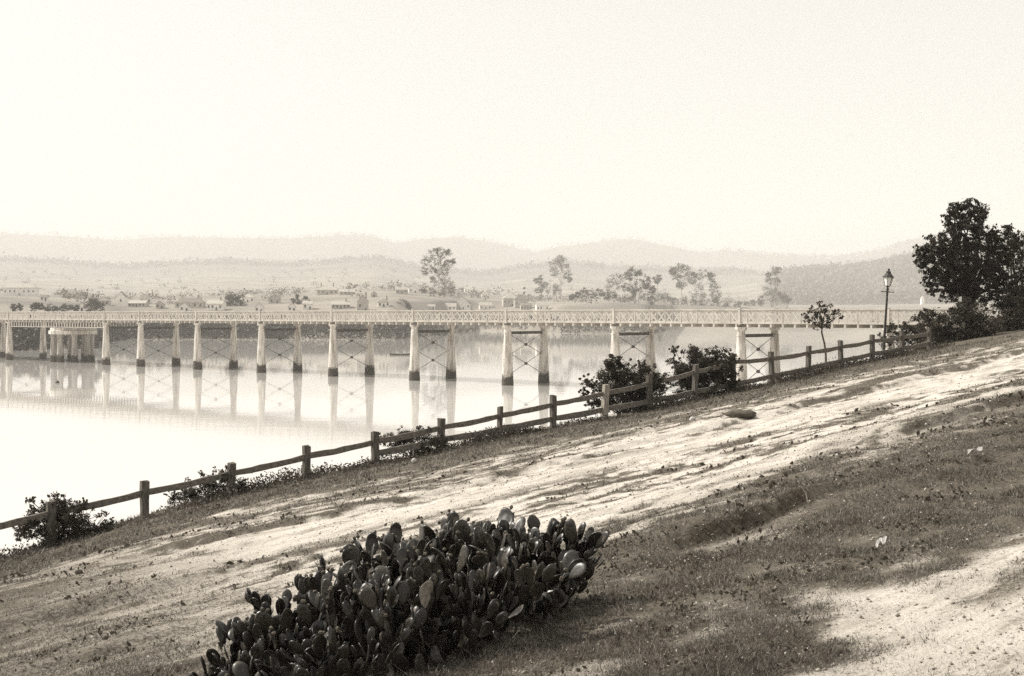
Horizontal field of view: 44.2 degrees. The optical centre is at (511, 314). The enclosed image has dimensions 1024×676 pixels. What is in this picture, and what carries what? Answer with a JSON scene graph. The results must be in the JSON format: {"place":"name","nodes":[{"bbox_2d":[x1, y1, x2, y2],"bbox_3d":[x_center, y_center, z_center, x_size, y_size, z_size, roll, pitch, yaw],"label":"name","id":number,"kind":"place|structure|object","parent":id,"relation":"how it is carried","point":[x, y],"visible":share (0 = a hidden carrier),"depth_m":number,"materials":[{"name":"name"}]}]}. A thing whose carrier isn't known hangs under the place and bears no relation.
{"place":"outdoors","nodes":[
{"label":"outdoors","id":0,"kind":"place"},
{"bbox_2d":[0,328,913,556],"bbox_3d":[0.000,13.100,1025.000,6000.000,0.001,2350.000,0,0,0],"label":"water","id":1,"kind":"structure","parent":0,"point":[97,430],"depth_m":197.27,"materials":[{"name":"grey liquid"}]},
{"bbox_2d":[0,307,1001,389],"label":"bridge","id":2,"kind":"structure","parent":1,"relation":"in","point":[71,330],"depth_m":258.21,"materials":[{"name":"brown wood"}]},
{"bbox_2d":[0,234,1020,350],"bbox_3d":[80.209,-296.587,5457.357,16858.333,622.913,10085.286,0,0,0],"label":"terrain","id":3,"kind":"structure","parent":0,"point":[221,277],"depth_m":3954.09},
{"bbox_2d":[9,303,23,311],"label":"bush","id":4,"kind":"object","parent":3,"relation":"on","point":[19,306],"visible":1,"depth_m":640.13,"materials":[{"name":"grey plant"}]},
{"bbox_2d":[3,283,38,295],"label":"hall","id":5,"kind":"structure","parent":3,"relation":"on","point":[25,289],"depth_m":1054.06,"materials":[{"name":"paint"}]},
{"bbox_2d":[29,302,44,311],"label":"bush","id":6,"kind":"object","parent":3,"relation":"on","point":[35,305],"visible":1,"depth_m":638.97,"materials":[{"name":"grey plant"}]},
{"bbox_2d":[40,295,49,300],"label":"hut","id":7,"kind":"object","parent":3,"relation":"on","point":[44,297],"visible":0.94,"depth_m":819.32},
{"bbox_2d":[43,303,80,311],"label":"hedge","id":8,"kind":"object","parent":3,"relation":"on","point":[63,307],"visible":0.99,"depth_m":639.45,"materials":[{"name":"grey plant"}]},
{"bbox_2d":[62,288,80,298],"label":"house","id":9,"kind":"structure","parent":3,"relation":"on","point":[71,291],"depth_m":1033.48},
{"bbox_2d":[79,302,86,310],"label":"shed","id":10,"kind":"structure","parent":3,"relation":"on","point":[81,304],"depth_m":694.68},
{"bbox_2d":[83,298,104,310],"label":"tree","id":11,"kind":"object","parent":3,"relation":"on","point":[93,303],"visible":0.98,"depth_m":639.56,"materials":[{"name":"grey plant"}]},
{"bbox_2d":[98,298,110,304],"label":"house","id":12,"kind":"structure","parent":3,"relation":"on","point":[106,301],"depth_m":797.63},
{"bbox_2d":[116,291,126,301],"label":"barn","id":13,"kind":"structure","parent":3,"relation":"on","point":[121,296],"depth_m":943.63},
{"bbox_2d":[128,300,149,306],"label":"shed","id":14,"kind":"structure","parent":3,"relation":"on","point":[138,303],"depth_m":821.69,"materials":[{"name":"metal"}]},
{"bbox_2d":[139,293,152,302],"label":"house","id":15,"kind":"structure","parent":3,"relation":"on","point":[149,297],"depth_m":919.21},
{"bbox_2d":[155,300,164,308],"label":"house","id":16,"kind":"structure","parent":3,"relation":"on","point":[160,304],"depth_m":810.55,"materials":[{"name":"metal"}]},
{"bbox_2d":[179,302,190,310],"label":"house","id":17,"kind":"structure","parent":3,"relation":"on","point":[184,306],"depth_m":795.42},
{"bbox_2d":[174,295,205,307],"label":"house","id":18,"kind":"structure","parent":3,"relation":"on","point":[197,302],"depth_m":816.17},
{"bbox_2d":[206,297,226,309],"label":"house","id":19,"kind":"structure","parent":3,"relation":"on","point":[220,304],"depth_m":801.57,"materials":[{"name":"paint"}]},
{"bbox_2d":[225,292,247,305],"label":"tree","id":20,"kind":"object","parent":3,"relation":"on","point":[236,299],"visible":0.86,"depth_m":827.22,"materials":[{"name":"grey plant"}]},
{"bbox_2d":[241,294,254,302],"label":"house","id":21,"kind":"structure","parent":3,"relation":"on","point":[248,298],"depth_m":929.25,"materials":[{"name":"metal"}]},
{"bbox_2d":[254,302,264,310],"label":"house","id":22,"kind":"structure","parent":3,"relation":"on","point":[259,306],"depth_m":787.12,"materials":[{"name":"metal"}]},
{"bbox_2d":[268,294,280,303],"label":"house","id":23,"kind":"structure","parent":3,"relation":"on","point":[274,298],"depth_m":871.93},
{"bbox_2d":[288,303,295,310],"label":"house","id":24,"kind":"structure","parent":3,"relation":"on","point":[291,306],"depth_m":788.69,"materials":[{"name":"metal"}]},
{"bbox_2d":[290,294,307,303],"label":"shrub","id":25,"kind":"object","parent":3,"relation":"on","point":[297,301],"visible":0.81,"depth_m":828.89,"materials":[{"name":"grey plant"}]},
{"bbox_2d":[302,301,312,309],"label":"shed","id":26,"kind":"structure","parent":3,"relation":"on","point":[307,305],"depth_m":795.98,"materials":[{"name":"metal"}]},
{"bbox_2d":[317,283,337,294],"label":"house","id":27,"kind":"structure","parent":3,"relation":"on","point":[326,290],"depth_m":1090.59,"materials":[{"name":"paint"}]},
{"bbox_2d":[0,313,664,350],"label":"undergrowth","id":28,"kind":"object","parent":3,"relation":"on","point":[246,328],"visible":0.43,"depth_m":682.76,"materials":[{"name":"grey plant"}]},
{"bbox_2d":[331,298,350,308],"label":"house","id":29,"kind":"structure","parent":3,"relation":"on","point":[345,304],"depth_m":795.28,"materials":[{"name":"metal"}]},
{"bbox_2d":[339,289,355,294],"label":"house","id":30,"kind":"structure","parent":3,"relation":"on","point":[344,291],"depth_m":1046.39,"materials":[{"name":"metal"}]},
{"bbox_2d":[356,292,368,309],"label":"house","id":31,"kind":"structure","parent":3,"relation":"on","point":[362,301],"depth_m":782.05,"materials":[{"name":"metal"}]},
{"bbox_2d":[378,296,388,306],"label":"house","id":32,"kind":"structure","parent":3,"relation":"on","point":[383,303],"depth_m":799.42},
{"bbox_2d":[395,284,407,293],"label":"house","id":33,"kind":"structure","parent":3,"relation":"on","point":[401,289],"depth_m":1075.36,"materials":[{"name":"paint"}]},
{"bbox_2d":[394,299,411,309],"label":"shrub","id":34,"kind":"object","parent":3,"relation":"on","point":[407,306],"visible":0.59,"depth_m":830.09,"materials":[{"name":"grey plant"}]},
{"bbox_2d":[408,283,421,292],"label":"house","id":35,"kind":"structure","parent":3,"relation":"on","point":[415,288],"depth_m":1155.92,"materials":[{"name":"paint"}]},
{"bbox_2d":[52,280,788,307],"bbox_3d":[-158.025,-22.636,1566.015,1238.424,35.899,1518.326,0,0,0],"label":"brush","id":36,"kind":"object","parent":3,"relation":"on","point":[84,294],"visible":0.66,"depth_m":1262.11,"materials":[{"name":"grey plant"}]},
{"bbox_2d":[420,288,454,296],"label":"hedge","id":37,"kind":"object","parent":3,"relation":"on","point":[434,292],"visible":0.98,"depth_m":1070.21,"materials":[{"name":"grey plant"}]},
{"bbox_2d":[420,246,456,295],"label":"gum tree","id":38,"kind":"object","parent":3,"relation":"on","point":[446,252],"visible":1,"depth_m":1101.73,"materials":[{"name":"grey plant"}]},
{"bbox_2d":[429,274,455,292],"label":"tree","id":39,"kind":"object","parent":3,"relation":"on","point":[433,279],"visible":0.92,"depth_m":1214.05,"materials":[{"name":"grey plant"}]},
{"bbox_2d":[445,303,456,309],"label":"outbuilding","id":40,"kind":"structure","parent":3,"relation":"on","point":[451,306],"depth_m":983.98,"materials":[{"name":"metal"}]},
{"bbox_2d":[455,297,469,309],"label":"house","id":41,"kind":"structure","parent":3,"relation":"on","point":[463,303],"depth_m":1083.33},
{"bbox_2d":[464,287,472,292],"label":"house","id":42,"kind":"structure","parent":3,"relation":"on","point":[468,289],"depth_m":1598.81,"materials":[{"name":"metal"}]},
{"bbox_2d":[478,302,491,309],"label":"house","id":43,"kind":"structure","parent":3,"relation":"on","point":[484,305],"depth_m":1148.38,"materials":[{"name":"metal"}]},
{"bbox_2d":[481,290,489,297],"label":"house","id":44,"kind":"structure","parent":3,"relation":"on","point":[485,293],"depth_m":1362.24,"materials":[{"name":"metal"}]},
{"bbox_2d":[502,293,515,306],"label":"house","id":45,"kind":"structure","parent":3,"relation":"on","point":[507,299],"depth_m":1146.85,"materials":[{"name":"metal"}]},
{"bbox_2d":[0,228,1023,304],"bbox_3d":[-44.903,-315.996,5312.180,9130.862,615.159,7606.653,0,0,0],"label":"woods","id":46,"kind":"object","parent":3,"relation":"on","point":[840,292],"visible":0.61,"depth_m":5239.51,"materials":[{"name":"grey plant"}]},
{"bbox_2d":[513,294,527,307],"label":"house","id":47,"kind":"structure","parent":3,"relation":"on","point":[518,299],"depth_m":1132.36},
{"bbox_2d":[520,303,531,309],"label":"shed","id":48,"kind":"structure","parent":3,"relation":"on","point":[525,306],"depth_m":1108.14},
{"bbox_2d":[535,301,548,312],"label":"house","id":49,"kind":"structure","parent":3,"relation":"on","point":[541,305],"depth_m":1054.46,"materials":[{"name":"paint"}]},
{"bbox_2d":[533,275,552,296],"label":"tree","id":50,"kind":"object","parent":3,"relation":"on","point":[541,289],"visible":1,"depth_m":1649.12,"materials":[{"name":"grey plant"}]},
{"bbox_2d":[550,283,561,300],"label":"tree","id":51,"kind":"object","parent":3,"relation":"on","point":[555,289],"visible":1,"depth_m":1648.39,"materials":[{"name":"grey plant"}]},
{"bbox_2d":[548,255,572,300],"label":"gum tree","id":52,"kind":"object","parent":3,"relation":"on","point":[566,265],"visible":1,"depth_m":1750.57,"materials":[{"name":"grey plant"}]},
{"bbox_2d":[569,287,618,303],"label":"hedge","id":53,"kind":"object","parent":3,"relation":"on","point":[573,296],"visible":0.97,"depth_m":1078.86,"materials":[{"name":"grey plant"}]},
{"bbox_2d":[604,273,628,300],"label":"gum tree","id":54,"kind":"object","parent":3,"relation":"on","point":[612,282],"visible":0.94,"depth_m":1148.73,"materials":[{"name":"grey plant"}]},
{"bbox_2d":[621,267,651,303],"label":"gum tree","id":55,"kind":"object","parent":3,"relation":"on","point":[634,290],"visible":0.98,"depth_m":1087.63,"materials":[{"name":"grey plant"}]},
{"bbox_2d":[643,285,657,304],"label":"tree","id":56,"kind":"object","parent":3,"relation":"on","point":[654,291],"visible":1,"depth_m":1078.00,"materials":[{"name":"grey plant"}]},
{"bbox_2d":[652,275,661,285],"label":"gum tree","id":57,"kind":"object","parent":3,"relation":"on","point":[658,281],"visible":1,"depth_m":1499.68,"materials":[{"name":"grey plant"}]},
{"bbox_2d":[655,292,672,303],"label":"bush","id":58,"kind":"object","parent":3,"relation":"on","point":[663,297],"visible":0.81,"depth_m":1449.17,"materials":[{"name":"grey plant"}]},
{"bbox_2d":[669,262,697,303],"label":"gum tree","id":59,"kind":"object","parent":3,"relation":"on","point":[680,284],"visible":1,"depth_m":1428.51,"materials":[{"name":"grey plant"}]},
{"bbox_2d":[687,268,713,299],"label":"gum tree","id":60,"kind":"object","parent":3,"relation":"on","point":[702,294],"visible":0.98,"depth_m":1429.24,"materials":[{"name":"grey plant"}]},
{"bbox_2d":[671,296,740,306],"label":"hedge","id":61,"kind":"object","parent":3,"relation":"on","point":[694,301],"visible":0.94,"depth_m":1420.16,"materials":[{"name":"grey plant"}]},
{"bbox_2d":[707,272,721,305],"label":"tree","id":62,"kind":"object","parent":3,"relation":"on","point":[709,274],"visible":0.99,"depth_m":1422.64,"materials":[{"name":"grey plant"}]},
{"bbox_2d":[738,299,763,306],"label":"hedge","id":63,"kind":"object","parent":3,"relation":"on","point":[751,301],"visible":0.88,"depth_m":1559.63,"materials":[{"name":"grey plant"}]},
{"bbox_2d":[757,266,785,306],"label":"gum tree","id":64,"kind":"object","parent":3,"relation":"on","point":[777,293],"visible":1,"depth_m":1560.22,"materials":[{"name":"grey plant"}]},
{"bbox_2d":[780,294,791,303],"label":"bush","id":65,"kind":"object","parent":3,"relation":"on","point":[785,299],"visible":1,"depth_m":1558.01,"materials":[{"name":"grey plant"}]},
{"bbox_2d":[920,296,924,304],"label":"hut","id":66,"kind":"object","parent":3,"relation":"on","point":[922,299],"visible":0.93,"depth_m":2500.34,"materials":[{"name":"metal"}]},
{"bbox_2d":[0,317,1023,675],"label":"ground","id":67,"kind":"structure","parent":0,"point":[278,539],"depth_m":18.73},
{"bbox_2d":[12,491,115,548],"bbox_3d":[-11.328,5.340,31.728,2.750,1.818,1.478,0,0,0],"label":"bush","id":68,"kind":"object","parent":67,"relation":"on","point":[65,523],"visible":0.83,"depth_m":31.67,"materials":[{"name":"black plant"}]},
{"bbox_2d":[75,569,82,573],"bbox_3d":[-7.228,4.297,21.023,0.136,0.109,0.106,0,0,0],"label":"stone","id":69,"kind":"object","parent":67,"relation":"on","point":[78,571],"visible":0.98,"depth_m":20.99,"materials":[{"name":"grey stone"}]},
{"bbox_2d":[163,465,250,504],"bbox_3d":[-8.480,4.778,35.102,2.458,1.260,1.107,0,0,-7],"label":"bush","id":70,"kind":"object","parent":67,"relation":"on","point":[186,491],"visible":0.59,"depth_m":35.05,"materials":[{"name":"black plant"}]},
{"bbox_2d":[188,505,608,675],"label":"prickly pear","id":71,"kind":"object","parent":67,"relation":"on","point":[393,602],"visible":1,"depth_m":10.32,"materials":[{"name":"plant"}]},
{"bbox_2d":[379,425,453,455],"bbox_3d":[-3.097,4.043,39.981,2.544,1.193,1.329,0,0,0],"label":"bush","id":72,"kind":"object","parent":67,"relation":"on","point":[406,441],"visible":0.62,"depth_m":39.77,"materials":[{"name":"black plant"}]},
{"bbox_2d":[0,327,931,546],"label":"fence","id":73,"kind":"object","parent":67,"relation":"on","point":[144,492],"visible":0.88,"depth_m":41.58,"materials":[{"name":"wood"}]},
{"bbox_2d":[461,432,493,443],"bbox_3d":[-1.085,4.150,41.492,1.225,0.613,0.655,0,0,0],"label":"bush","id":74,"kind":"object","parent":67,"relation":"on","point":[480,438],"visible":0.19,"depth_m":41.40,"materials":[{"name":"grey plant"}]},
{"bbox_2d":[0,334,969,562],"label":"weeds","id":75,"kind":"object","parent":67,"relation":"on","point":[289,474],"visible":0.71,"depth_m":39.76,"materials":[{"name":"grey plant"}]},
{"bbox_2d":[0,334,1023,675],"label":"grass","id":76,"kind":"structure","parent":67,"relation":"on","point":[760,632],"depth_m":13.42,"materials":[{"name":"plant"}]},
{"bbox_2d":[875,536,888,546],"bbox_3d":[3.539,2.167,12.047,0.110,0.112,0.070,0,0,-28],"label":"paper scrap","id":77,"kind":"object","parent":76,"relation":"on","point":[882,541],"visible":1,"depth_m":12.04,"materials":[{"name":"white paper"}]},
{"bbox_2d":[0,347,1023,675],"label":"turf weeds","id":78,"kind":"object","parent":67,"relation":"on","point":[682,613],"visible":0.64,"depth_m":14.54,"materials":[{"name":"grey plant"}]},
{"bbox_2d":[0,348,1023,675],"bbox_3d":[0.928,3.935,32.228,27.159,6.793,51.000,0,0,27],"label":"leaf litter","id":79,"kind":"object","parent":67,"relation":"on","point":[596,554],"visible":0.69,"depth_m":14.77,"materials":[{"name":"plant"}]},
{"bbox_2d":[505,423,543,434],"bbox_3d":[0.318,4.017,42.620,1.819,0.670,0.790,0,0,-7],"label":"bush","id":80,"kind":"object","parent":67,"relation":"on","point":[536,430],"visible":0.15,"depth_m":42.57,"materials":[{"name":"grey plant"}]},
{"bbox_2d":[578,353,671,414],"bbox_3d":[4.206,2.673,47.241,3.511,2.496,2.205,0,0,0],"label":"bush","id":81,"kind":"object","parent":67,"relation":"on","point":[624,377],"visible":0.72,"depth_m":46.87,"materials":[{"name":"black plant"}]},
{"bbox_2d":[660,344,743,397],"bbox_3d":[7.562,2.438,49.900,3.159,2.584,2.410,0,0,18],"label":"bush","id":82,"kind":"object","parent":67,"relation":"on","point":[719,377],"visible":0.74,"depth_m":49.65,"materials":[{"name":"black plant"}]},
{"bbox_2d":[724,410,756,417],"bbox_3d":[6.040,2.626,33.290,0.872,0.219,0.499,0,0,0],"label":"earth clod","id":83,"kind":"object","parent":67,"relation":"on","point":[742,414],"visible":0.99,"depth_m":33.12,"materials":[{"name":"soil"}]},
{"bbox_2d":[801,300,843,361],"bbox_3d":[14.169,1.411,57.453,1.969,4.160,0.834,0,0,0],"label":"tree","id":84,"kind":"object","parent":67,"relation":"on","point":[824,311],"visible":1,"depth_m":57.44,"materials":[{"name":"black plant"}]},
{"bbox_2d":[881,268,893,355],"bbox_3d":[17.999,0.593,60.809,0.668,5.671,0.550,4,0,0],"label":"street lamp","id":85,"kind":"object","parent":67,"relation":"on","point":[888,276],"visible":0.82,"depth_m":60.75,"materials":[{"name":"black metal"}]},
{"bbox_2d":[876,321,925,350],"bbox_3d":[19.335,1.708,62.585,2.487,2.846,1.472,0,0,0],"label":"bush","id":86,"kind":"object","parent":67,"relation":"on","point":[914,330],"visible":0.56,"depth_m":62.41,"materials":[{"name":"black plant"}]},
{"bbox_2d":[910,294,1006,344],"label":"bush","id":87,"kind":"object","parent":67,"relation":"on","point":[958,313],"visible":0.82,"depth_m":66.70,"materials":[{"name":"black plant"}]},
{"bbox_2d":[912,197,1020,337],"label":"tree","id":88,"kind":"object","parent":67,"relation":"on","point":[966,268],"visible":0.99,"depth_m":68.79,"materials":[{"name":"black plant"}]},
{"bbox_2d":[968,447,981,453],"bbox_3d":[6.020,1.763,16.388,0.180,0.111,0.040,0,0,16],"label":"paper scrap","id":89,"kind":"object","parent":67,"relation":"on","point":[978,450],"visible":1,"depth_m":16.38,"materials":[{"name":"white paper"}]},
{"bbox_2d":[981,284,1023,332],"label":"bush","id":90,"kind":"object","parent":67,"relation":"on","point":[1015,313],"visible":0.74,"depth_m":70.49,"materials":[{"name":"black plant"}]},
{"bbox_2d":[1002,223,1023,329],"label":"tree","id":91,"kind":"object","parent":67,"relation":"on","point":[1019,273],"visible":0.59,"depth_m":71.11,"materials":[{"name":"black plant"}]},
{"bbox_2d":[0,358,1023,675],"bbox_3d":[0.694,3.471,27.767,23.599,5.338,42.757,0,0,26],"label":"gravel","id":92,"kind":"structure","parent":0,"point":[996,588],"depth_m":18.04,"materials":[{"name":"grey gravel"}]},
{"bbox_2d":[0,0,1023,257],"label":"sky","id":93,"kind":"structure","parent":0,"point":[833,127],"materials":[{"name":"white"}]}
]}

